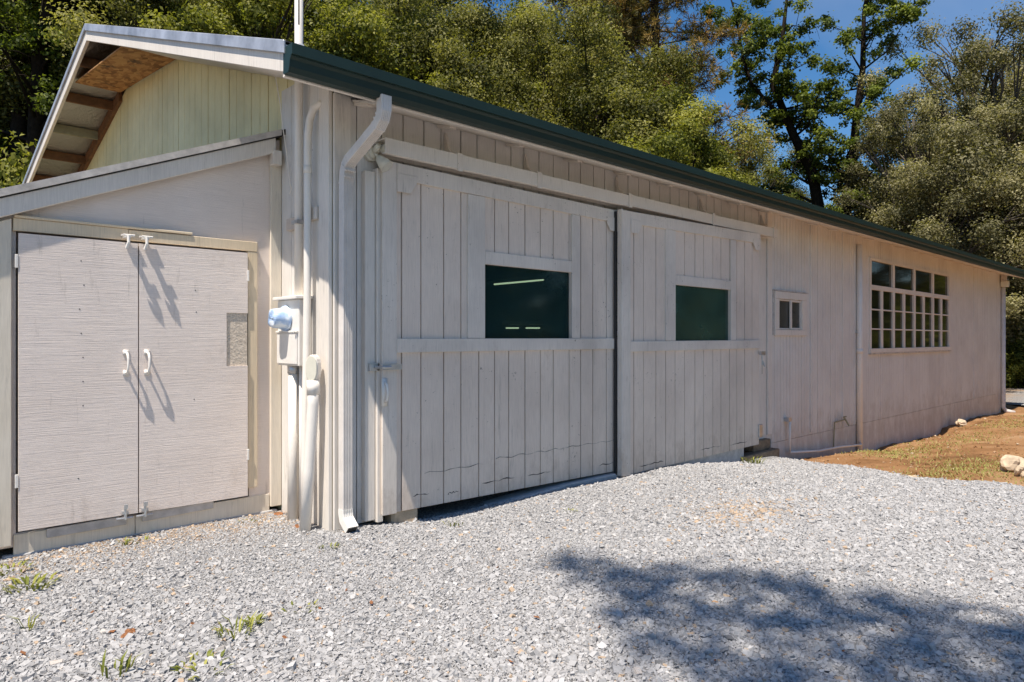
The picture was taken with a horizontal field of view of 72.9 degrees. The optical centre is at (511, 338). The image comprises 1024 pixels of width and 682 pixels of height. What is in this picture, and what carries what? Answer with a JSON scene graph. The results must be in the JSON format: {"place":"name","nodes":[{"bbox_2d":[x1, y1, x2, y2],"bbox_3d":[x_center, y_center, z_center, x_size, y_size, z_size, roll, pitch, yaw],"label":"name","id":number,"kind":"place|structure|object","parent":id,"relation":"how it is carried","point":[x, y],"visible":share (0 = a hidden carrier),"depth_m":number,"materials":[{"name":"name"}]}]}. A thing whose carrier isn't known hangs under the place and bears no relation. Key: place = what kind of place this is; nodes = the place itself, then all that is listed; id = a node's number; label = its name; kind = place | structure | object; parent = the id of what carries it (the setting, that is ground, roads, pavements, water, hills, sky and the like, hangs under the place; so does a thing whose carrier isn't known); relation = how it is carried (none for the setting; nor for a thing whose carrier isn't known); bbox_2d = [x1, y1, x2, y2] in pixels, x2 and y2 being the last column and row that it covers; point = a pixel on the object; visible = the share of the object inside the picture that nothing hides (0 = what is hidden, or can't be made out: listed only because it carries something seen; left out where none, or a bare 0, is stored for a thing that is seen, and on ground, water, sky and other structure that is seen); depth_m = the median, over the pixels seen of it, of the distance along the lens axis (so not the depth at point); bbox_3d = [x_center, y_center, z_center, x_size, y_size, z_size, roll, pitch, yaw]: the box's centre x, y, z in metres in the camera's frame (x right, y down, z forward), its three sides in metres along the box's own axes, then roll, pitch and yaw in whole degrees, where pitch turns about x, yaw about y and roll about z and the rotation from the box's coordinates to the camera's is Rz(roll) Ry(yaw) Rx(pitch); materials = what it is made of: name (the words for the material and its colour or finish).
{"place":"outdoors","nodes":[
{"label":"outdoors","id":0,"kind":"place"},
{"bbox_2d":[0,457,1023,681],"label":"gravel","id":1,"kind":"structure","parent":0,"point":[932,511],"depth_m":4.02,"materials":[{"name":"grey gravel"}]},
{"bbox_2d":[0,560,33,575],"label":"weed","id":2,"kind":"object","parent":1,"relation":"on","point":[13,564],"visible":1,"depth_m":4.44,"materials":[{"name":"green plant"}]},
{"bbox_2d":[6,614,39,629],"bbox_3d":[-2.444,1.425,3.495,0.131,0.090,0.157,0,0,34],"label":"weed","id":3,"kind":"object","parent":1,"relation":"on","point":[30,626],"visible":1,"depth_m":3.50,"materials":[{"name":"green plant"}]},
{"bbox_2d":[2,571,60,593],"bbox_3d":[-2.860,1.449,4.125,0.314,0.042,0.310,0,0,-43],"label":"weed","id":4,"kind":"object","parent":1,"relation":"on","point":[26,580],"visible":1,"depth_m":4.15,"materials":[{"name":"green plant"}]},
{"bbox_2d":[99,649,137,678],"bbox_3d":[-1.708,1.419,3.030,0.163,0.101,0.164,0,0,-22],"label":"weed","id":5,"kind":"object","parent":1,"relation":"on","point":[106,668],"visible":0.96,"depth_m":3.03,"materials":[{"name":"green plant"}]},
{"bbox_2d":[117,536,133,544],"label":"weed","id":6,"kind":"object","parent":1,"relation":"on","point":[125,543],"visible":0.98,"depth_m":4.95,"materials":[{"name":"green plant"}]},
{"bbox_2d":[115,655,138,668],"bbox_3d":[-1.689,1.428,3.060,0.109,0.085,0.081,0,0,27],"label":"weed","id":7,"kind":"object","parent":1,"relation":"on","point":[127,661],"visible":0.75,"depth_m":3.08,"materials":[{"name":"green plant"}]},
{"bbox_2d":[168,649,231,679],"bbox_3d":[-1.387,1.455,3.101,0.268,0.030,0.287,0,0,-43],"label":"weed","id":8,"kind":"object","parent":1,"relation":"on","point":[209,651],"visible":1,"depth_m":3.11,"materials":[{"name":"green plant"}]},
{"bbox_2d":[210,608,258,639],"bbox_3d":[-1.374,1.431,3.434,0.247,0.078,0.251,0,0,-25],"label":"weed","id":9,"kind":"object","parent":1,"relation":"on","point":[240,625],"visible":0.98,"depth_m":3.47,"materials":[{"name":"green plant"}]},
{"bbox_2d":[239,612,268,625],"bbox_3d":[-1.328,1.449,3.570,0.155,0.042,0.123,0,0,-43],"label":"weed","id":10,"kind":"object","parent":1,"relation":"on","point":[258,617],"visible":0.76,"depth_m":3.59,"materials":[{"name":"green plant"}]},
{"bbox_2d":[740,456,765,463],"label":"weed","id":11,"kind":"object","parent":1,"relation":"on","point":[753,461],"visible":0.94,"depth_m":8.80,"materials":[{"name":"green plant"}]},
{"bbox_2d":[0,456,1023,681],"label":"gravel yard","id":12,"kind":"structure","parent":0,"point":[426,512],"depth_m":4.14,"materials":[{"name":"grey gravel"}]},
{"bbox_2d":[120,628,135,637],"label":"leaf","id":13,"kind":"object","parent":12,"relation":"on","point":[131,630],"visible":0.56,"depth_m":3.42,"materials":[{"name":"orange plant"}]},
{"bbox_2d":[0,129,285,558],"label":"storage shed","id":14,"kind":"structure","parent":12,"relation":"on","point":[140,380],"depth_m":5.15,"materials":[{"name":"painted wood"},{"name":"metal"}]},
{"bbox_2d":[15,233,137,531],"bbox_3d":[-3.021,0.276,4.852,0.747,2.078,0.116,0,0,-43],"label":"door","id":15,"kind":"structure","parent":14,"relation":"in","point":[78,297],"depth_m":4.86,"materials":[{"name":"white wood"}]},
{"bbox_2d":[136,235,248,517],"bbox_3d":[-2.449,0.276,5.384,0.853,2.078,0.103,0,0,-43],"label":"door","id":16,"kind":"structure","parent":14,"relation":"in","point":[193,302],"depth_m":5.39,"materials":[{"name":"paint"}]},
{"bbox_2d":[280,599,317,611],"bbox_3d":[-1.152,1.455,3.766,0.202,0.030,0.145,0,0,-6],"label":"weed","id":17,"kind":"object","parent":12,"relation":"on","point":[302,611],"visible":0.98,"depth_m":3.80,"materials":[{"name":"green plant"}]},
{"bbox_2d":[282,0,1023,211],"label":"sky","id":18,"kind":"structure","parent":0,"point":[845,11],"materials":[{"name":"blue"}]},
{"bbox_2d":[744,384,1023,486],"bbox_3d":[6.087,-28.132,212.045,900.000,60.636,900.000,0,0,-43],"label":"ground","id":19,"kind":"structure","parent":0,"point":[875,461],"depth_m":11.14,"materials":[{"name":"soil"}]},
{"bbox_2d":[0,131,37,188],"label":"shrub","id":20,"kind":"object","parent":19,"relation":"on","point":[16,171],"visible":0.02,"depth_m":18.10,"materials":[{"name":"green plant"}]},
{"bbox_2d":[0,0,103,182],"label":"black oak tree","id":21,"kind":"object","parent":19,"relation":"on","point":[39,52],"visible":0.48,"depth_m":20.41,"materials":[{"name":"green plant"}]},
{"bbox_2d":[0,0,121,186],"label":"dark oak tree","id":22,"kind":"object","parent":19,"relation":"on","point":[5,120],"visible":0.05,"depth_m":21.25,"materials":[{"name":"green plant"}]},
{"bbox_2d":[26,0,114,114],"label":"black oak tree","id":23,"kind":"object","parent":19,"relation":"on","point":[108,17],"visible":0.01,"depth_m":22.35,"materials":[{"name":"green plant"}]},
{"bbox_2d":[0,0,238,146],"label":"dark oak tree","id":24,"kind":"object","parent":19,"relation":"on","point":[13,86],"visible":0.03,"depth_m":20.98,"materials":[{"name":"green plant"}]},
{"bbox_2d":[33,0,291,95],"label":"live oak tree","id":25,"kind":"object","parent":19,"relation":"on","point":[124,9],"visible":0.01,"depth_m":17.65,"materials":[{"name":"green plant"}]},
{"bbox_2d":[125,0,421,81],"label":"bright tree","id":26,"kind":"object","parent":19,"relation":"on","point":[217,20],"visible":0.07,"depth_m":19.32,"materials":[{"name":"green plant"}]},
{"bbox_2d":[253,0,454,88],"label":"bright tree","id":27,"kind":"object","parent":19,"relation":"on","point":[366,33],"visible":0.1,"depth_m":20.41,"materials":[{"name":"green plant"}]},
{"bbox_2d":[292,0,535,85],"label":"live oak tree","id":28,"kind":"object","parent":19,"relation":"on","point":[382,5],"visible":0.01,"depth_m":32.69,"materials":[{"name":"green plant"}]},
{"bbox_2d":[306,0,571,125],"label":"live oak tree","id":29,"kind":"object","parent":19,"relation":"on","point":[443,44],"visible":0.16,"depth_m":21.10,"materials":[{"name":"green plant"}]},
{"bbox_2d":[399,0,552,103],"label":"bright tree","id":30,"kind":"object","parent":19,"relation":"on","point":[461,48],"depth_m":27.17,"materials":[{"name":"green plant"}]},
{"bbox_2d":[408,0,580,126],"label":"live oak tree","id":31,"kind":"object","parent":19,"relation":"on","point":[514,47],"visible":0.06,"depth_m":22.86,"materials":[{"name":"green plant"}]},
{"bbox_2d":[468,0,574,110],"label":"bright tree","id":32,"kind":"object","parent":19,"relation":"on","point":[515,12],"visible":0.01,"depth_m":31.61,"materials":[{"name":"green plant"}]},
{"bbox_2d":[22,23,1023,530],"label":"workshop building","id":33,"kind":"structure","parent":19,"relation":"on","point":[546,305],"depth_m":7.19,"materials":[{"name":"white wood"}]},
{"bbox_2d":[273,75,291,193],"bbox_3d":[-1.885,-1.708,5.718,0.138,1.005,0.107,0,0,-43],"label":"hanging wire","id":34,"kind":"object","parent":33,"relation":"hanging from","point":[283,133],"visible":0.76,"depth_m":5.69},
{"bbox_2d":[268,295,312,365],"bbox_3d":[-1.817,-0.064,5.587,0.246,0.557,0.420,0,0,-43],"label":"electric meter box","id":35,"kind":"object","parent":33,"relation":"attached to","point":[285,317],"visible":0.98,"depth_m":5.52,"materials":[{"name":"white metal"}]},
{"bbox_2d":[287,365,301,520],"bbox_3d":[-1.761,0.883,5.625,0.106,1.336,0.162,0,0,-43],"label":"meter conduit","id":36,"kind":"object","parent":33,"relation":"attached to","point":[294,406],"visible":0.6,"depth_m":5.61,"materials":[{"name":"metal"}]},
{"bbox_2d":[291,0,303,295],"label":"service mast","id":37,"kind":"object","parent":33,"relation":"attached to","point":[297,222],"visible":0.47,"depth_m":5.54,"materials":[{"name":"metal"}]},
{"bbox_2d":[286,206,318,230],"bbox_3d":[-1.697,-0.970,5.611,0.037,0.140,0.510,0,0,-43],"label":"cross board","id":38,"kind":"object","parent":33,"relation":"attached to","point":[314,215],"visible":0.52,"depth_m":5.47,"materials":[{"name":"white wood"}]},
{"bbox_2d":[299,355,320,531],"bbox_3d":[-1.548,0.826,5.298,0.162,1.413,0.098,0,0,12],"label":"conduit fitting","id":39,"kind":"object","parent":33,"relation":"attached to","point":[313,368],"visible":0.96,"depth_m":5.26,"materials":[{"name":"beige plastic"}]},
{"bbox_2d":[300,100,321,509],"bbox_3d":[-1.545,-0.169,5.419,0.200,3.440,0.122,0,0,-5],"label":"curved conduit","id":40,"kind":"object","parent":33,"relation":"attached to","point":[310,117],"visible":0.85,"depth_m":5.42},
{"bbox_2d":[338,94,391,533],"bbox_3d":[-1.091,-0.128,5.118,0.095,3.195,0.603,0,0,-43],"label":"downspout","id":41,"kind":"object","parent":33,"relation":"attached to","point":[374,131],"visible":1,"depth_m":5.28,"materials":[{"name":"white metal"}]},
{"bbox_2d":[364,143,394,171],"bbox_3d":[-1.046,-1.454,5.522,0.170,0.267,0.259,0,0,-73],"label":"flood light","id":42,"kind":"object","parent":33,"relation":"attached to","point":[385,164],"visible":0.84,"depth_m":5.47,"materials":[{"name":"beige plastic"}]},
{"bbox_2d":[369,161,616,515],"bbox_3d":[0.085,0.008,6.549,3.255,2.864,0.134,0,0,-43],"label":"sliding door","id":43,"kind":"structure","parent":33,"relation":"in","point":[497,366],"depth_m":6.29,"materials":[{"name":"wood"}]},
{"bbox_2d":[614,209,765,476],"bbox_3d":[2.314,0.018,8.543,3.186,2.932,0.122,0,0,-43],"label":"sliding door","id":44,"kind":"structure","parent":33,"relation":"in","point":[686,352],"depth_m":8.28,"materials":[{"name":"wood"}]},
{"bbox_2d":[772,289,807,335],"bbox_3d":[4.283,-0.392,10.663,1.160,0.685,0.055,0,0,-43],"label":"window","id":45,"kind":"structure","parent":33,"relation":"in","point":[790,314],"depth_m":10.64,"materials":[{"name":"white wood"}]},
{"bbox_2d":[784,417,861,452],"bbox_3d":[5.213,1.548,11.456,2.852,0.708,0.092,0,0,-42],"label":"water pipe","id":46,"kind":"object","parent":33,"relation":"attached to","point":[788,419],"visible":1,"depth_m":10.84,"materials":[{"name":"metal"}]},
{"bbox_2d":[833,416,849,446],"bbox_3d":[5.636,1.592,11.874,0.424,0.516,0.088,0,0,-33],"label":"hose tap","id":47,"kind":"object","parent":33,"relation":"attached to","point":[834,427],"visible":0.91,"depth_m":11.79,"materials":[{"name":"grey metal"}]},
{"bbox_2d":[855,244,862,450],"bbox_3d":[6.243,0.150,12.455,0.140,3.700,0.115,0,0,-43],"label":"downspout","id":48,"kind":"object","parent":33,"relation":"attached to","point":[859,342],"visible":0.93,"depth_m":12.43,"materials":[{"name":"metal"}]},
{"bbox_2d":[868,257,951,354],"bbox_3d":[8.501,-0.615,14.642,5.147,1.810,0.080,0,0,-43],"label":"window","id":49,"kind":"structure","parent":33,"relation":"in","point":[909,306],"depth_m":14.36,"materials":[{"name":"white wood"}]},
{"bbox_2d":[1000,275,1008,286],"bbox_3d":[14.237,-1.655,19.913,0.825,0.350,0.170,0,0,-43],"label":"corner lamp","id":50,"kind":"object","parent":33,"relation":"attached to","point":[1004,282],"visible":0.92,"depth_m":19.64,"materials":[{"name":"beige plastic"}]},
{"bbox_2d":[1001,287,1014,411],"bbox_3d":[14.141,0.344,19.759,0.351,3.628,0.122,0,0,16],"label":"corner pipe","id":51,"kind":"object","parent":33,"relation":"attached to","point":[1003,349],"visible":0.9,"depth_m":19.75,"materials":[{"name":"white metal"}]},
{"bbox_2d":[417,0,649,140],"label":"live oak tree","id":52,"kind":"object","parent":19,"relation":"on","point":[532,20],"visible":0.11,"depth_m":23.32,"materials":[{"name":"green plant"}]},
{"bbox_2d":[528,2,564,48],"bbox_3d":[2.439,-9.656,39.973,7.392,19.229,8.647,0,0,11],"label":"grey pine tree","id":53,"kind":"object","parent":19,"relation":"on","point":[552,21],"depth_m":38.95,"materials":[{"name":"green plant"}]},
{"bbox_2d":[533,0,670,84],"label":"pine tree","id":54,"kind":"object","parent":19,"relation":"on","point":[585,4],"visible":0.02,"depth_m":32.33,"materials":[{"name":"green plant"}]},
{"bbox_2d":[501,0,788,184],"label":"live oak tree","id":55,"kind":"object","parent":19,"relation":"on","point":[621,97],"visible":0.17,"depth_m":21.31,"materials":[{"name":"green plant"}]},
{"bbox_2d":[550,0,775,174],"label":"pine tree","id":56,"kind":"object","parent":19,"relation":"on","point":[631,24],"visible":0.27,"depth_m":26.39,"materials":[{"name":"green plant"}]},
{"bbox_2d":[586,77,765,288],"bbox_3d":[4.394,-2.804,20.641,6.691,9.809,7.576,0,0,24],"label":"bright tree","id":57,"kind":"object","parent":19,"relation":"on","point":[688,135],"visible":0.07,"depth_m":19.37,"materials":[{"name":"green plant"}]},
{"bbox_2d":[681,136,791,196],"bbox_3d":[7.485,-2.553,25.228,7.688,9.440,8.320,0,0,38],"label":"live oak tree","id":58,"kind":"object","parent":19,"relation":"on","point":[756,167],"depth_m":24.25,"materials":[{"name":"green plant"}]},
{"bbox_2d":[728,133,829,205],"bbox_3d":[14.293,-4.563,38.130,9.298,12.456,8.593,0,0,-35],"label":"live oak tree","id":59,"kind":"object","parent":19,"relation":"on","point":[770,182],"visible":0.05,"depth_m":37.30,"materials":[{"name":"green plant"}]},
{"bbox_2d":[696,0,931,215],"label":"black oak tree","id":60,"kind":"object","parent":19,"relation":"on","point":[780,88],"visible":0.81,"depth_m":29.56,"materials":[{"name":"green plant"}]},
{"bbox_2d":[801,415,1023,479],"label":"soil crumbs","id":61,"kind":"object","parent":19,"relation":"on","point":[934,459],"visible":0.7,"depth_m":11.27,"materials":[{"name":"brown soil"}]},
{"bbox_2d":[827,88,1023,339],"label":"grey oak tree","id":62,"kind":"object","parent":19,"relation":"on","point":[922,206],"visible":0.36,"depth_m":25.41,"materials":[{"name":"green plant"}]},
{"bbox_2d":[838,415,1023,483],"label":"grass","id":63,"kind":"structure","parent":19,"relation":"on","point":[944,469],"depth_m":10.49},
{"bbox_2d":[844,0,1023,344],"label":"grey oak tree","id":64,"kind":"object","parent":19,"relation":"on","point":[977,52],"visible":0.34,"depth_m":26.87,"materials":[{"name":"green plant"}]},
{"bbox_2d":[955,419,966,426],"bbox_3d":[10.485,1.956,16.177,0.234,0.178,0.351,0,0,37],"label":"rock","id":65,"kind":"object","parent":19,"relation":"on","point":[960,422],"visible":0.98,"depth_m":16.08,"materials":[{"name":"beige stone"}]},
{"bbox_2d":[938,39,1023,231],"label":"grey oak tree","id":66,"kind":"object","parent":19,"relation":"on","point":[1002,101],"depth_m":30.36,"materials":[{"name":"green plant"}]},
{"bbox_2d":[1000,455,1023,471],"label":"rock","id":67,"kind":"object","parent":19,"relation":"on","point":[1010,462],"visible":0.74,"depth_m":8.44,"materials":[{"name":"beige stone"}]},
{"bbox_2d":[1006,333,1023,388],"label":"shrub","id":68,"kind":"object","parent":19,"relation":"on","point":[1015,369],"visible":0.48,"depth_m":26.14,"materials":[{"name":"green plant"}]},
{"bbox_2d":[1006,311,1023,355],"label":"shrub","id":69,"kind":"object","parent":19,"relation":"on","point":[1017,331],"visible":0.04,"depth_m":28.05,"materials":[{"name":"green plant"}]},
{"bbox_2d":[1014,464,1023,476],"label":"rock","id":70,"kind":"object","parent":19,"relation":"on","point":[1019,470],"visible":0.97,"depth_m":8.13,"materials":[{"name":"beige stone"}]},
{"bbox_2d":[1006,388,1023,404],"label":"gravel drive","id":71,"kind":"structure","parent":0,"point":[1014,396],"depth_m":23.04,"materials":[{"name":"grey gravel"}]}
]}

